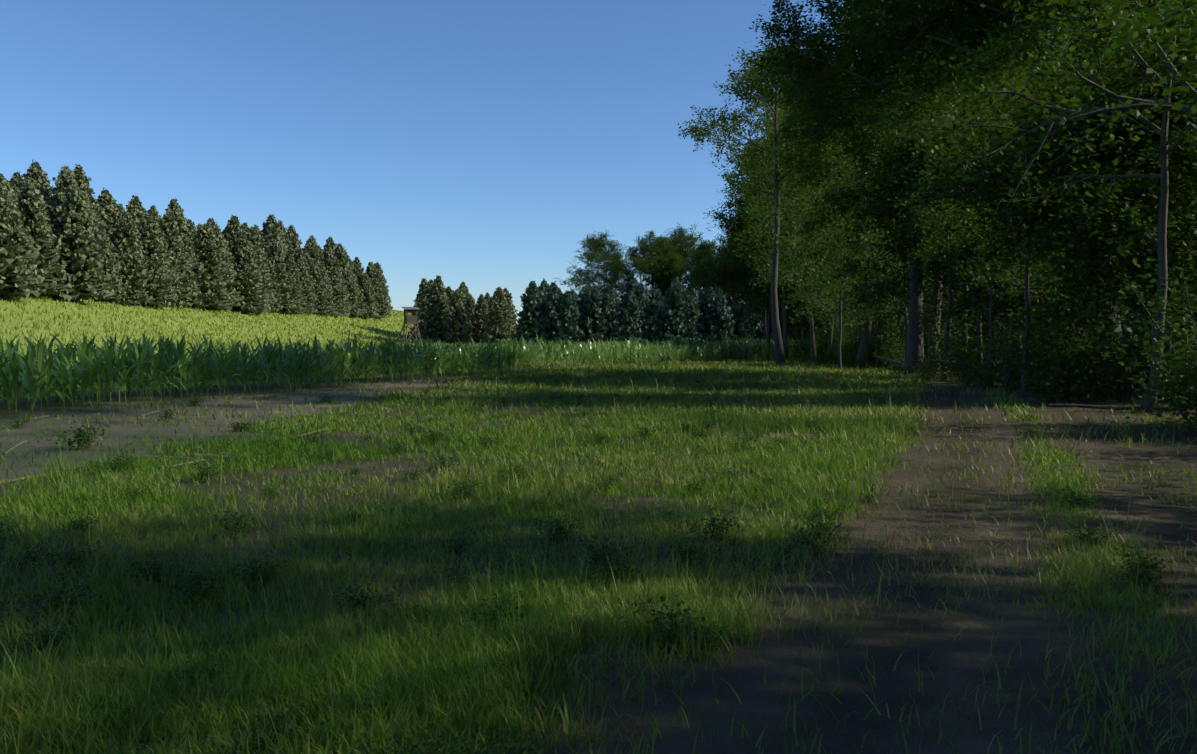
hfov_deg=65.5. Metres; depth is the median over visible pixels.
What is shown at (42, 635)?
weed grass
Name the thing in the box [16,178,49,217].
spruce
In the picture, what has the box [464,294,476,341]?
spruce
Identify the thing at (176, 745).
weed grass
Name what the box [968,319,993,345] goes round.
shrub
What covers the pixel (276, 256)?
spruce
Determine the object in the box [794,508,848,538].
weed grass
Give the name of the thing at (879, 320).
understory tree
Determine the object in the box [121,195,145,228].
spruce
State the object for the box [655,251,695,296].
tree
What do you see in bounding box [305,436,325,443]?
weed grass
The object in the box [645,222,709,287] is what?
tree
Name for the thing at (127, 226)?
spruce
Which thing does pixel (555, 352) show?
corn plants
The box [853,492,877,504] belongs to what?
weed grass
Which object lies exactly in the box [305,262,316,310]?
spruce
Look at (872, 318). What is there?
understory tree
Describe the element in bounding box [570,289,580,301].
blue spruce
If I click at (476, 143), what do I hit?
sky
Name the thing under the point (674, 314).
blue spruce
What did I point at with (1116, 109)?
broadleaf tree
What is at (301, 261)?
spruce
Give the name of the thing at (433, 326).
spruce
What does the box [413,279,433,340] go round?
spruce
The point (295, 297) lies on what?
spruce
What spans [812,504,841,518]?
weed grass
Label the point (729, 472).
weed grass
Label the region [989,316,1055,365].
shrub
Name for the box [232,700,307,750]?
plant
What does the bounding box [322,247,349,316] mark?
spruce
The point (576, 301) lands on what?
blue spruce
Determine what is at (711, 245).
tree
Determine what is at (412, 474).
weed grass
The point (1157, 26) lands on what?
understory tree
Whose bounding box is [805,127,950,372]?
understory tree
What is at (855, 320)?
understory tree
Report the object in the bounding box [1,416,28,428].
weed
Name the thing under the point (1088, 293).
understory tree
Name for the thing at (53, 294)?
spruce
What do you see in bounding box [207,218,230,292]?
spruce
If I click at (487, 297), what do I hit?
spruce
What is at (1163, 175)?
understory tree
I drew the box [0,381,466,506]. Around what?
straw debris
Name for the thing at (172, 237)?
spruce
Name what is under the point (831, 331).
understory tree
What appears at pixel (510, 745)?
weed grass
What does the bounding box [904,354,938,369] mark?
shrub
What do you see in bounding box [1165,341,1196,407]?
shrub
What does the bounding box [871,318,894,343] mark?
shrub
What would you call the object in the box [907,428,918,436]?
weed grass
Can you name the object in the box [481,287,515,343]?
spruce
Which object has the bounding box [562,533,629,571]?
plant
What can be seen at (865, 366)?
shrub
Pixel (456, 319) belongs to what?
spruce
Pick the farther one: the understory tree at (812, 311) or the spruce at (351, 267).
the spruce at (351, 267)
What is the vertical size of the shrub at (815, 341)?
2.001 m
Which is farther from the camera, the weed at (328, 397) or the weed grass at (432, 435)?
the weed at (328, 397)
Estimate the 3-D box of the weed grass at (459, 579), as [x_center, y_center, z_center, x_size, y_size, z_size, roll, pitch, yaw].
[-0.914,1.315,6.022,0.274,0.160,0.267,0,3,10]
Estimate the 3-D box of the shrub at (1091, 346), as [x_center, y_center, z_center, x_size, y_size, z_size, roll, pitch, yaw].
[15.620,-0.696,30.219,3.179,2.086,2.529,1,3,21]
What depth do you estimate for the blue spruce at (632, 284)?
97.29 m
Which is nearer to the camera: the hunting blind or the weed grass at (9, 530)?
the weed grass at (9, 530)
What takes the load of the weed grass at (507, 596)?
on the ground at (932, 629)
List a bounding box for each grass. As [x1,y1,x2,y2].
[0,311,1196,753]
[0,516,27,544]
[0,543,57,571]
[0,601,18,625]
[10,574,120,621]
[19,620,81,656]
[40,542,104,574]
[53,566,91,587]
[61,513,106,537]
[117,742,214,753]
[123,554,189,585]
[145,655,226,692]
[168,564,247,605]
[180,459,226,483]
[201,509,256,537]
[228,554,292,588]
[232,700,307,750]
[233,419,258,431]
[256,484,280,500]
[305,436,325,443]
[313,449,337,459]
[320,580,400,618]
[344,510,373,522]
[348,466,367,474]
[357,732,429,753]
[360,729,458,753]
[362,434,373,441]
[382,442,406,453]
[390,599,425,614]
[395,421,423,435]
[399,467,424,479]
[415,427,446,442]
[421,452,459,472]
[433,566,474,588]
[437,534,473,554]
[447,598,532,635]
[448,476,485,498]
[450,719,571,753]
[454,729,539,753]
[477,434,504,448]
[481,504,505,515]
[489,584,529,610]
[496,463,531,480]
[527,499,544,509]
[534,512,587,544]
[546,400,561,410]
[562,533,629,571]
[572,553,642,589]
[590,434,617,443]
[596,473,621,489]
[602,592,658,622]
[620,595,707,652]
[634,425,658,437]
[658,539,721,567]
[665,621,719,651]
[675,421,701,432]
[675,481,704,495]
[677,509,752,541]
[691,427,710,439]
[691,619,729,651]
[693,474,711,487]
[696,419,717,428]
[709,465,746,482]
[719,533,749,547]
[724,439,759,456]
[740,430,765,442]
[742,466,763,476]
[755,472,782,487]
[762,442,780,454]
[771,436,793,446]
[772,544,800,557]
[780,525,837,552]
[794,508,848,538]
[806,417,827,431]
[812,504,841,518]
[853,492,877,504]
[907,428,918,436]
[1018,427,1048,439]
[1053,520,1119,547]
[1055,487,1097,508]
[1099,544,1165,577]
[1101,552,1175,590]
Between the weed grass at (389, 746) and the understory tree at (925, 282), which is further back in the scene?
the understory tree at (925, 282)
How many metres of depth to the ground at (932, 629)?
6.49 m
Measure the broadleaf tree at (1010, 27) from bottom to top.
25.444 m
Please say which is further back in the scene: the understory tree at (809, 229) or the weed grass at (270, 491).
the understory tree at (809, 229)
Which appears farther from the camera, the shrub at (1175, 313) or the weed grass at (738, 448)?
the shrub at (1175, 313)
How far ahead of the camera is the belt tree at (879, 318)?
67.35 m
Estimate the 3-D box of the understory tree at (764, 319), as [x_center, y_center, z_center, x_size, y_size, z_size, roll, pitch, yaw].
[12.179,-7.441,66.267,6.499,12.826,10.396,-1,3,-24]
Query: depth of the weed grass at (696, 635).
4.83 m
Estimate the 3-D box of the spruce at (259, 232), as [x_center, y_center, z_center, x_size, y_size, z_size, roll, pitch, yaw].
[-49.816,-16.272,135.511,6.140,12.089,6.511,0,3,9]
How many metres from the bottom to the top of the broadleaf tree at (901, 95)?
22.709 m
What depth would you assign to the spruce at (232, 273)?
110.48 m
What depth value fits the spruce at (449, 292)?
136.60 m
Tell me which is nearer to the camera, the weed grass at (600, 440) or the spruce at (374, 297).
the weed grass at (600, 440)
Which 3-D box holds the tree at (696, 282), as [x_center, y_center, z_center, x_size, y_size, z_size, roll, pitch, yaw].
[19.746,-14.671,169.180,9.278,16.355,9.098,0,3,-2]
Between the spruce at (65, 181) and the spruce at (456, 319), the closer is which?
the spruce at (65, 181)
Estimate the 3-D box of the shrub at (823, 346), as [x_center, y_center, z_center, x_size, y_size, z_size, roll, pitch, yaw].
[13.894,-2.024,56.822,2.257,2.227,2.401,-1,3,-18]
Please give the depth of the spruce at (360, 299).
158.59 m
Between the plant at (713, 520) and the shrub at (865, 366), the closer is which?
the plant at (713, 520)
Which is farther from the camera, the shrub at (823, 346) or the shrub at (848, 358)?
the shrub at (823, 346)
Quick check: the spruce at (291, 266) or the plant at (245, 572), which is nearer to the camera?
the plant at (245, 572)
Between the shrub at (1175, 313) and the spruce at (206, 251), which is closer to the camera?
the shrub at (1175, 313)
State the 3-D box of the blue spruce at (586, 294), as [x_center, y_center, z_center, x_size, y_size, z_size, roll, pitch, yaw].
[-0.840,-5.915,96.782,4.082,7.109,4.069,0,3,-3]
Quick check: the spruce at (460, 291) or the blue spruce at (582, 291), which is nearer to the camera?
the blue spruce at (582, 291)
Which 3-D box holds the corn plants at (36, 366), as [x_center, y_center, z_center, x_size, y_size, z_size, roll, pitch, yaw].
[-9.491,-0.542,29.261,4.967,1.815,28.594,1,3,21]
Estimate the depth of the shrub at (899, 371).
36.70 m
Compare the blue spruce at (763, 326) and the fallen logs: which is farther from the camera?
the blue spruce at (763, 326)
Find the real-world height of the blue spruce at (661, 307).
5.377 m
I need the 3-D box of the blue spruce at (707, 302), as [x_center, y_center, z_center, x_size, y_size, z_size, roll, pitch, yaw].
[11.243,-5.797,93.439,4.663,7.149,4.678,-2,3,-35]
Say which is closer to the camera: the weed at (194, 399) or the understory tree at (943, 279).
the weed at (194, 399)
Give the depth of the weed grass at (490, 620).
5.05 m
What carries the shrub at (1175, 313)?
on the ground at (932, 629)
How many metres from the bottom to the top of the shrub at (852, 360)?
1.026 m
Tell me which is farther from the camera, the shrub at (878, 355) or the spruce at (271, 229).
the spruce at (271, 229)
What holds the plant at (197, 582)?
on the ground at (932, 629)
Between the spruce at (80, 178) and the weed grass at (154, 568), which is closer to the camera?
the weed grass at (154, 568)
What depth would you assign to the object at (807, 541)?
7.01 m
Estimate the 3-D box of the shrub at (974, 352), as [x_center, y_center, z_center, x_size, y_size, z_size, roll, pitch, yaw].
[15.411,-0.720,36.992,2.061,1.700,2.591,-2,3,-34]
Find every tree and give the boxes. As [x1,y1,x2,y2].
[554,230,647,295]
[590,251,631,298]
[601,235,668,295]
[633,230,688,294]
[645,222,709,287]
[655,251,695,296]
[660,236,697,290]
[677,36,878,363]
[682,78,857,359]
[682,194,806,359]
[685,238,743,292]
[685,260,708,293]
[703,143,870,314]
[705,245,739,294]
[706,220,781,328]
[711,61,878,344]
[713,233,736,257]
[716,215,797,350]
[729,95,871,362]
[742,0,938,368]
[743,0,1058,374]
[749,284,798,340]
[752,226,822,359]
[764,166,923,369]
[777,2,1068,373]
[780,147,867,356]
[782,259,903,350]
[788,271,838,331]
[794,216,895,344]
[803,224,926,369]
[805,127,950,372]
[807,48,1001,378]
[812,227,902,345]
[822,0,1122,382]
[822,9,1095,352]
[826,129,929,337]
[834,169,989,372]
[834,223,989,355]
[837,278,904,341]
[845,91,1055,378]
[847,117,882,344]
[849,87,971,350]
[857,1,1196,361]
[867,43,938,350]
[871,22,1194,392]
[872,90,902,339]
[892,152,1116,384]
[892,231,1024,330]
[899,260,1024,358]
[911,155,1193,356]
[918,0,1194,373]
[919,45,1196,396]
[932,0,1161,388]
[938,0,1196,223]
[964,0,1196,412]
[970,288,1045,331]
[996,0,1195,74]
[1014,33,1196,319]
[1016,171,1196,368]
[1064,0,1196,260]
[1105,16,1196,250]
[1119,221,1196,319]
[1130,0,1196,36]
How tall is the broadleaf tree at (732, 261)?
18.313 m
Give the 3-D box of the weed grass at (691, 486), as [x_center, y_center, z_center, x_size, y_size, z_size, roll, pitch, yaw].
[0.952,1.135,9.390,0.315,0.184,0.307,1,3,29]
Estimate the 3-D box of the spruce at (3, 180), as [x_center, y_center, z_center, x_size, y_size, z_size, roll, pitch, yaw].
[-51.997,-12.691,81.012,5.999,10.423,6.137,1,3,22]
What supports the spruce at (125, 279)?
on the ground at (932, 629)
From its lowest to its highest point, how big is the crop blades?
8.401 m
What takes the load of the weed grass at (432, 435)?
on the ground at (932, 629)
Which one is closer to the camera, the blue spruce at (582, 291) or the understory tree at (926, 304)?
the understory tree at (926, 304)
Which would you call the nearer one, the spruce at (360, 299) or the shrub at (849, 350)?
the shrub at (849, 350)
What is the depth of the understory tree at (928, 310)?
45.85 m
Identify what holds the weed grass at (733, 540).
on the ground at (932, 629)
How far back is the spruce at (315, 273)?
142.04 m
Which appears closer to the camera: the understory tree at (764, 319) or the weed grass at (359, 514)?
the weed grass at (359, 514)
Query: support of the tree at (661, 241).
on the ground at (932, 629)
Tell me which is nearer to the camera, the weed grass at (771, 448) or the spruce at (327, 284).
the weed grass at (771, 448)
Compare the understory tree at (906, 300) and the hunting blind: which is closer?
the understory tree at (906, 300)
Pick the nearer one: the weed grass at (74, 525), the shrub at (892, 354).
the weed grass at (74, 525)
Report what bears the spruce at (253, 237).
on the ground at (932, 629)
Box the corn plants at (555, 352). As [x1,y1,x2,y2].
[455,333,857,370]
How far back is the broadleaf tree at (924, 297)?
53.79 m
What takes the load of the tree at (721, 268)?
on the ground at (932, 629)
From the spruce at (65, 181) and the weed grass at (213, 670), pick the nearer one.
the weed grass at (213, 670)
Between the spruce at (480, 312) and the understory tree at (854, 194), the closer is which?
the understory tree at (854, 194)
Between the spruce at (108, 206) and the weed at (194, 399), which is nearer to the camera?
the weed at (194, 399)
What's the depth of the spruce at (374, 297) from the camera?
166.58 m
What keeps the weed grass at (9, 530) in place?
on the ground at (932, 629)
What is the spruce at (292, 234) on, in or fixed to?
on the ground at (932, 629)
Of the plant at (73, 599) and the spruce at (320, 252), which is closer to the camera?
the plant at (73, 599)
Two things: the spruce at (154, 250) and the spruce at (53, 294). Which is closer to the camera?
the spruce at (53, 294)
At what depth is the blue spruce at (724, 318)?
91.83 m
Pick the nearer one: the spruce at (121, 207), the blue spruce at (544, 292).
the blue spruce at (544, 292)
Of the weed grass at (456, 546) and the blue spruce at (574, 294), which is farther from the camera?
the blue spruce at (574, 294)
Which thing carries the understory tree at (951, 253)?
on the ground at (932, 629)
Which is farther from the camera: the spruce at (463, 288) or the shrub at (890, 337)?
the spruce at (463, 288)
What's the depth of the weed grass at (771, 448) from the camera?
12.44 m
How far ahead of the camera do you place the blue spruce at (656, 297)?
96.79 m
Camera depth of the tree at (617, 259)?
180.89 m
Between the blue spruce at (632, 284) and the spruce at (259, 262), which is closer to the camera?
the blue spruce at (632, 284)
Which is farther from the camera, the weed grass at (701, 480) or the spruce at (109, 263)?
the spruce at (109, 263)
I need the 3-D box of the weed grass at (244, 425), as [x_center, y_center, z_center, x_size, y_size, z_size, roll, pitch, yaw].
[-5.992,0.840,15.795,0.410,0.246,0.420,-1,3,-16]
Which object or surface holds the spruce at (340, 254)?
on the ground at (932, 629)
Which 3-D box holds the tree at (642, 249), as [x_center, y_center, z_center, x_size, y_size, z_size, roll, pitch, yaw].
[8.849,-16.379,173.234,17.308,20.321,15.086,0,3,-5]
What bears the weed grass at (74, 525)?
on the ground at (932, 629)
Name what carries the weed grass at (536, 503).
on the ground at (932, 629)
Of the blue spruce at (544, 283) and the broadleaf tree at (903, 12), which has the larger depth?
the blue spruce at (544, 283)
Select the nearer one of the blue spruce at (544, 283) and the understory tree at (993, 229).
the understory tree at (993, 229)
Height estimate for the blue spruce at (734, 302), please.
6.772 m
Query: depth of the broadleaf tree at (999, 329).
35.38 m
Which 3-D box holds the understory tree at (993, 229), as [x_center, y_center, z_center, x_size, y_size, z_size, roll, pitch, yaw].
[16.177,-5.033,33.574,7.999,10.774,9.176,-1,3,-26]
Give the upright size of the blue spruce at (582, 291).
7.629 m
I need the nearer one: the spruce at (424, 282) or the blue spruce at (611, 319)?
the blue spruce at (611, 319)
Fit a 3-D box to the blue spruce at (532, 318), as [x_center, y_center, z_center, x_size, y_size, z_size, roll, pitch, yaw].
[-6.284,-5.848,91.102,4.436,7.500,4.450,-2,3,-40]
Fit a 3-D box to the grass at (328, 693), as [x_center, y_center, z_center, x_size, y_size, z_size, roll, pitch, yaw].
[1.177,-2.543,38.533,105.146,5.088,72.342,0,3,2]
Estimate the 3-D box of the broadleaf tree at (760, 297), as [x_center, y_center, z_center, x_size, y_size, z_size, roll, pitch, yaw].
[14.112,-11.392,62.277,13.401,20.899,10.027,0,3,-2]
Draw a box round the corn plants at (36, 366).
[0,331,544,413]
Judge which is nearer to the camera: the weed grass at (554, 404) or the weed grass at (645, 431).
the weed grass at (645, 431)
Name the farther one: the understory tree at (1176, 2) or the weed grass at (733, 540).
the understory tree at (1176, 2)
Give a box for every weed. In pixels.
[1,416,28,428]
[41,421,109,450]
[97,453,135,471]
[120,483,153,501]
[149,407,181,420]
[180,394,204,405]
[222,420,252,431]
[319,394,333,402]
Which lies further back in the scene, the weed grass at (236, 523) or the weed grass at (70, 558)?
the weed grass at (236, 523)
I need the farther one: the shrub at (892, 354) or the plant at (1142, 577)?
the shrub at (892, 354)
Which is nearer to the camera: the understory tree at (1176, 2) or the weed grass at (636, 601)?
the weed grass at (636, 601)
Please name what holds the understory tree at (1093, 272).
on the ground at (932, 629)
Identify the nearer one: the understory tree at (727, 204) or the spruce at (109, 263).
the understory tree at (727, 204)
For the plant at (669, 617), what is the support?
on the ground at (932, 629)
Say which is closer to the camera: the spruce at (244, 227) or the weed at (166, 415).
the weed at (166, 415)
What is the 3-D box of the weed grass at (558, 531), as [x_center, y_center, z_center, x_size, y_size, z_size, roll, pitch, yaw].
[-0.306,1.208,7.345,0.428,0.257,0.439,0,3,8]
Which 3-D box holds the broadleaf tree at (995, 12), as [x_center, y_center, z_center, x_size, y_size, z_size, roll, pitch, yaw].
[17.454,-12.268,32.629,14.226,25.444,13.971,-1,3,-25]
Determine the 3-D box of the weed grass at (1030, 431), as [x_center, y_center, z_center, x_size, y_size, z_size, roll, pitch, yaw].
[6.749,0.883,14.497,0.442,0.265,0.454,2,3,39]
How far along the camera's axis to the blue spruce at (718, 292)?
95.37 m
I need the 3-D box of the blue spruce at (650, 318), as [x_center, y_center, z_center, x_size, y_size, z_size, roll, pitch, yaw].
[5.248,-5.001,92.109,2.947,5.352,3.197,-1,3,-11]
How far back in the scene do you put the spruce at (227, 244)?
121.52 m
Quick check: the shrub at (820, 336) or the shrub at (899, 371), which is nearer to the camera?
the shrub at (899, 371)
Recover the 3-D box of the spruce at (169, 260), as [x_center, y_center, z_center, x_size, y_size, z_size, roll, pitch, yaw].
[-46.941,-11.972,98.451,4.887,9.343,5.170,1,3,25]
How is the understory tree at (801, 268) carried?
on the ground at (932, 629)
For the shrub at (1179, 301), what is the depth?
16.33 m
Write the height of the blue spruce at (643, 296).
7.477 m
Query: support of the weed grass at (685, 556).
on the ground at (932, 629)
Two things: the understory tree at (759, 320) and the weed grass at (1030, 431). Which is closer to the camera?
the weed grass at (1030, 431)
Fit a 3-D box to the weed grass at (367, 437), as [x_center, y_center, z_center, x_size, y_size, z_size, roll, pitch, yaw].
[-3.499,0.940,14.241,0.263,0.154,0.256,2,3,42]
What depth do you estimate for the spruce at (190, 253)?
104.19 m
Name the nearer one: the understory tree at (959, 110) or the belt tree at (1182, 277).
the understory tree at (959, 110)
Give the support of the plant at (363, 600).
on the ground at (932, 629)
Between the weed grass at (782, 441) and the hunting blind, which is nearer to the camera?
the weed grass at (782, 441)
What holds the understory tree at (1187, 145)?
on the ground at (932, 629)
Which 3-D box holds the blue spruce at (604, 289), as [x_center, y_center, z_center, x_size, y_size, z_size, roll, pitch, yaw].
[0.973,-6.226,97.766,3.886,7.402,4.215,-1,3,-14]
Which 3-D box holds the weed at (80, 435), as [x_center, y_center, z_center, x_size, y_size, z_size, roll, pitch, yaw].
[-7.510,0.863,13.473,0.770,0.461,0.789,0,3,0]
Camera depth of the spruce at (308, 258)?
150.81 m
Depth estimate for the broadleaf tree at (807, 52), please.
36.77 m
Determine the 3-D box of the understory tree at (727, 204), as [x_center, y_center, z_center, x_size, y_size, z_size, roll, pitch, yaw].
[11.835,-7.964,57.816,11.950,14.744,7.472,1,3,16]
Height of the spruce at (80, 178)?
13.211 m
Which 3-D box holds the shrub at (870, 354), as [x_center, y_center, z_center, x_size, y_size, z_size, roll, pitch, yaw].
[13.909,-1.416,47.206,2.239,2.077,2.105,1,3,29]
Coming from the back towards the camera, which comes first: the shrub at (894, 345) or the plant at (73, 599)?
the shrub at (894, 345)
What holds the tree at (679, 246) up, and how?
on the ground at (932, 629)
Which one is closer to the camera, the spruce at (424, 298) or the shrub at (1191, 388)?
the shrub at (1191, 388)
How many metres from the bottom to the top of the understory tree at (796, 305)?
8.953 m
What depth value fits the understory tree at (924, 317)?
46.53 m
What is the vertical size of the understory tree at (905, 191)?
10.172 m
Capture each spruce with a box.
[0,173,15,214]
[0,182,45,300]
[9,171,23,197]
[15,181,70,296]
[16,159,52,203]
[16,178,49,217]
[42,213,67,296]
[45,165,102,298]
[48,184,115,302]
[71,164,111,243]
[88,231,126,302]
[94,188,121,241]
[95,215,111,244]
[107,233,144,304]
[110,210,156,306]
[118,204,124,211]
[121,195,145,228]
[137,213,176,308]
[147,204,161,219]
[155,221,180,302]
[159,199,192,240]
[159,211,199,307]
[180,234,206,307]
[186,219,198,243]
[188,223,235,309]
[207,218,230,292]
[209,226,242,311]
[221,215,242,262]
[222,238,234,269]
[230,234,268,315]
[240,222,250,237]
[246,226,276,312]
[253,245,275,311]
[254,225,266,254]
[261,214,290,264]
[265,259,283,309]
[266,239,295,312]
[277,220,292,248]
[278,273,304,314]
[279,257,307,311]
[286,225,302,249]
[287,244,294,255]
[293,247,317,313]
[302,237,320,263]
[304,250,311,266]
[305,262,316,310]
[309,258,330,314]
[316,245,323,262]
[316,262,336,316]
[322,236,336,253]
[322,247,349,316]
[334,243,350,278]
[338,266,351,311]
[344,270,362,317]
[345,255,358,283]
[350,260,359,284]
[351,270,366,316]
[353,257,363,282]
[358,273,378,318]
[359,262,388,318]
[367,274,377,313]
[373,265,391,318]
[374,262,392,313]
[407,278,427,338]
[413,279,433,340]
[419,275,450,342]
[425,306,445,337]
[444,289,471,342]
[445,286,453,304]
[451,289,465,305]
[458,281,470,302]
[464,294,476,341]
[468,294,489,343]
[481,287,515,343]
[484,292,491,311]
[503,288,518,341]
[511,281,551,347]
[535,284,569,344]
[538,278,548,289]
[540,287,549,308]
[547,281,560,293]
[550,290,587,345]
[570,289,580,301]
[574,298,580,306]
[576,284,611,346]
[578,286,586,300]
[578,286,589,318]
[591,293,624,344]
[601,284,620,306]
[602,285,622,318]
[617,289,648,343]
[620,279,637,307]
[633,283,658,321]
[641,300,666,343]
[649,286,664,307]
[655,276,695,345]
[658,301,664,322]
[681,295,708,344]
[689,289,697,303]
[697,286,727,340]
[705,293,738,344]
[712,279,728,299]
[726,291,745,335]
[735,304,763,343]
[755,307,771,341]
[770,311,803,340]
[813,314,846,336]
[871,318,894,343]
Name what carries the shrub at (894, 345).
on the ground at (932, 629)
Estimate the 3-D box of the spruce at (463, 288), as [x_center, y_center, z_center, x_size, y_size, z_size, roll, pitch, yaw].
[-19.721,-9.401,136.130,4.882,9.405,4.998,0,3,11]
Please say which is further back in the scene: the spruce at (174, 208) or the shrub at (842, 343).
the spruce at (174, 208)
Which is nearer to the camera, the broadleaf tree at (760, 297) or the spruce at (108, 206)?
the broadleaf tree at (760, 297)
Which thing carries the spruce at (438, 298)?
on the ground at (932, 629)
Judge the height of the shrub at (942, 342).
3.393 m
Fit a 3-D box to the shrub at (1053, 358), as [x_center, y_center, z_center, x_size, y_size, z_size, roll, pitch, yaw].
[10.948,-0.773,21.729,3.289,3.052,3.092,-2,3,-31]
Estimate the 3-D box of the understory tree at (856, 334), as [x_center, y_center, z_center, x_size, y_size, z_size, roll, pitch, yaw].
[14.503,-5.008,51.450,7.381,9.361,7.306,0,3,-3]
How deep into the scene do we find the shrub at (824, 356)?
49.87 m
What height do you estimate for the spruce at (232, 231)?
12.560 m
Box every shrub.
[789,324,821,359]
[792,353,810,362]
[795,331,833,356]
[804,316,842,355]
[807,349,837,362]
[809,327,838,356]
[818,316,854,346]
[819,353,844,364]
[831,351,856,368]
[833,337,858,349]
[841,340,858,362]
[841,351,855,364]
[846,341,882,364]
[852,331,885,366]
[852,359,879,368]
[863,325,904,370]
[869,348,890,366]
[871,321,904,354]
[875,321,927,369]
[889,364,911,375]
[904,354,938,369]
[905,297,989,375]
[908,355,949,379]
[920,308,1008,386]
[958,343,986,362]
[964,299,1069,390]
[967,309,995,349]
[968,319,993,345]
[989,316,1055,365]
[990,279,1134,404]
[1029,291,1123,364]
[1052,324,1109,373]
[1058,278,1189,401]
[1072,294,1170,346]
[1087,261,1196,428]
[1092,261,1196,397]
[1114,240,1196,362]
[1135,319,1196,433]
[1141,367,1194,413]
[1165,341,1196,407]
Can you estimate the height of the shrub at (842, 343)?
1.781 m
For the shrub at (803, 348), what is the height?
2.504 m
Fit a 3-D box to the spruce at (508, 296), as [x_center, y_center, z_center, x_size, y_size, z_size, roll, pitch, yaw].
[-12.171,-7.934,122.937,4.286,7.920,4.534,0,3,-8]
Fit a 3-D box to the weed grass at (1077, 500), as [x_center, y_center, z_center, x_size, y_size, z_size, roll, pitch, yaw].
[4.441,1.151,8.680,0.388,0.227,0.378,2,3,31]
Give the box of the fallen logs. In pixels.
[872,355,1184,410]
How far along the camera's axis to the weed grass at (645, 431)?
14.65 m
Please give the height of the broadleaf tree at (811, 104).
18.614 m
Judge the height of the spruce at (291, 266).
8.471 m
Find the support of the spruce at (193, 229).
on the ground at (932, 629)
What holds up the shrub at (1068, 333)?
on the ground at (932, 629)
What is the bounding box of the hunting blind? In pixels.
[396,307,420,342]
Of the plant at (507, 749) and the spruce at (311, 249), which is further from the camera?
the spruce at (311, 249)
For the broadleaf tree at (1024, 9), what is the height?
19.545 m
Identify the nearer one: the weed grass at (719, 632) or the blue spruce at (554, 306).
the weed grass at (719, 632)
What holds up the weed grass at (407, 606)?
on the ground at (932, 629)
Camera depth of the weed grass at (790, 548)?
6.81 m
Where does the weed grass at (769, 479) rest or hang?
on the ground at (932, 629)
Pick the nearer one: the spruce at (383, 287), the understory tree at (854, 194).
the understory tree at (854, 194)
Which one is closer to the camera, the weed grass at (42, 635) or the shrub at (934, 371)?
the weed grass at (42, 635)
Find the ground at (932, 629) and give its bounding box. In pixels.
[0,295,1196,753]
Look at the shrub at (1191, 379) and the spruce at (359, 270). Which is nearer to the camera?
the shrub at (1191, 379)
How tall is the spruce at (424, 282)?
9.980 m
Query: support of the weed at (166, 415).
on the ground at (932, 629)
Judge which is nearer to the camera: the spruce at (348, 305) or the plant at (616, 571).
the plant at (616, 571)
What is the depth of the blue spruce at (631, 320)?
91.13 m
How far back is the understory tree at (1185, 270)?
21.58 m
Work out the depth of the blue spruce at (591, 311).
91.01 m
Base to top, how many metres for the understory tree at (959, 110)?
10.200 m
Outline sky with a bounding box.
[0,0,1133,321]
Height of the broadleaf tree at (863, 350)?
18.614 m
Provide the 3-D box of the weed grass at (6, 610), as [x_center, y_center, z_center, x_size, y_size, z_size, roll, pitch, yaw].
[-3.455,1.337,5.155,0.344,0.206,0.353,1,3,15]
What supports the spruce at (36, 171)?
on the ground at (932, 629)
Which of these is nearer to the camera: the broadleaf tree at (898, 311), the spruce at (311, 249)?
the broadleaf tree at (898, 311)
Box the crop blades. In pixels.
[0,294,887,399]
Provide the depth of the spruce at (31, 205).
78.97 m
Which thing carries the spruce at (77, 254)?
on the ground at (932, 629)
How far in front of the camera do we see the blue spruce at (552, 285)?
99.13 m
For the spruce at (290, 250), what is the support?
on the ground at (932, 629)
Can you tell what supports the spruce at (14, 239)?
on the ground at (932, 629)
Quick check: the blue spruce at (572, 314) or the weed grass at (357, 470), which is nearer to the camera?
the weed grass at (357, 470)
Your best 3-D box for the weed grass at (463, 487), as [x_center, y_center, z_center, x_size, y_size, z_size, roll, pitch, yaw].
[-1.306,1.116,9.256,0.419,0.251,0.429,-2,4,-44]
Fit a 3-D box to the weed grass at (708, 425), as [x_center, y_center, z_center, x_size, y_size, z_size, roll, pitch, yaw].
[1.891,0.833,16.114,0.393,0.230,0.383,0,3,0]
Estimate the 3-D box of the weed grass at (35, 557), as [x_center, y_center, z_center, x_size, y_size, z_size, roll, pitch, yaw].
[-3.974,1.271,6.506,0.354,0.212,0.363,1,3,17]
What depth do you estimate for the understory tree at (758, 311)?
69.80 m
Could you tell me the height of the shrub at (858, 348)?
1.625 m
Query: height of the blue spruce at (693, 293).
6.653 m
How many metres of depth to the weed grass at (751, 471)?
10.58 m
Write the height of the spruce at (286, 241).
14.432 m
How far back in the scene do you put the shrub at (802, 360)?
53.20 m
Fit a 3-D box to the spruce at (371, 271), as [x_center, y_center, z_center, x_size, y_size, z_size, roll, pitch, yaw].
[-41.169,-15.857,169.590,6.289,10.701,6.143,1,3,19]
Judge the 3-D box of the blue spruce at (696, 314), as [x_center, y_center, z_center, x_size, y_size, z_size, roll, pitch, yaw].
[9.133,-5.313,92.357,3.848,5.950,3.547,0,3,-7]
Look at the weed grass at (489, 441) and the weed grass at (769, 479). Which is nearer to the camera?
the weed grass at (769, 479)
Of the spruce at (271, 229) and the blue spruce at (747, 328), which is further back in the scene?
the spruce at (271, 229)
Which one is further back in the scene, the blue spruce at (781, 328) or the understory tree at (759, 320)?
the blue spruce at (781, 328)

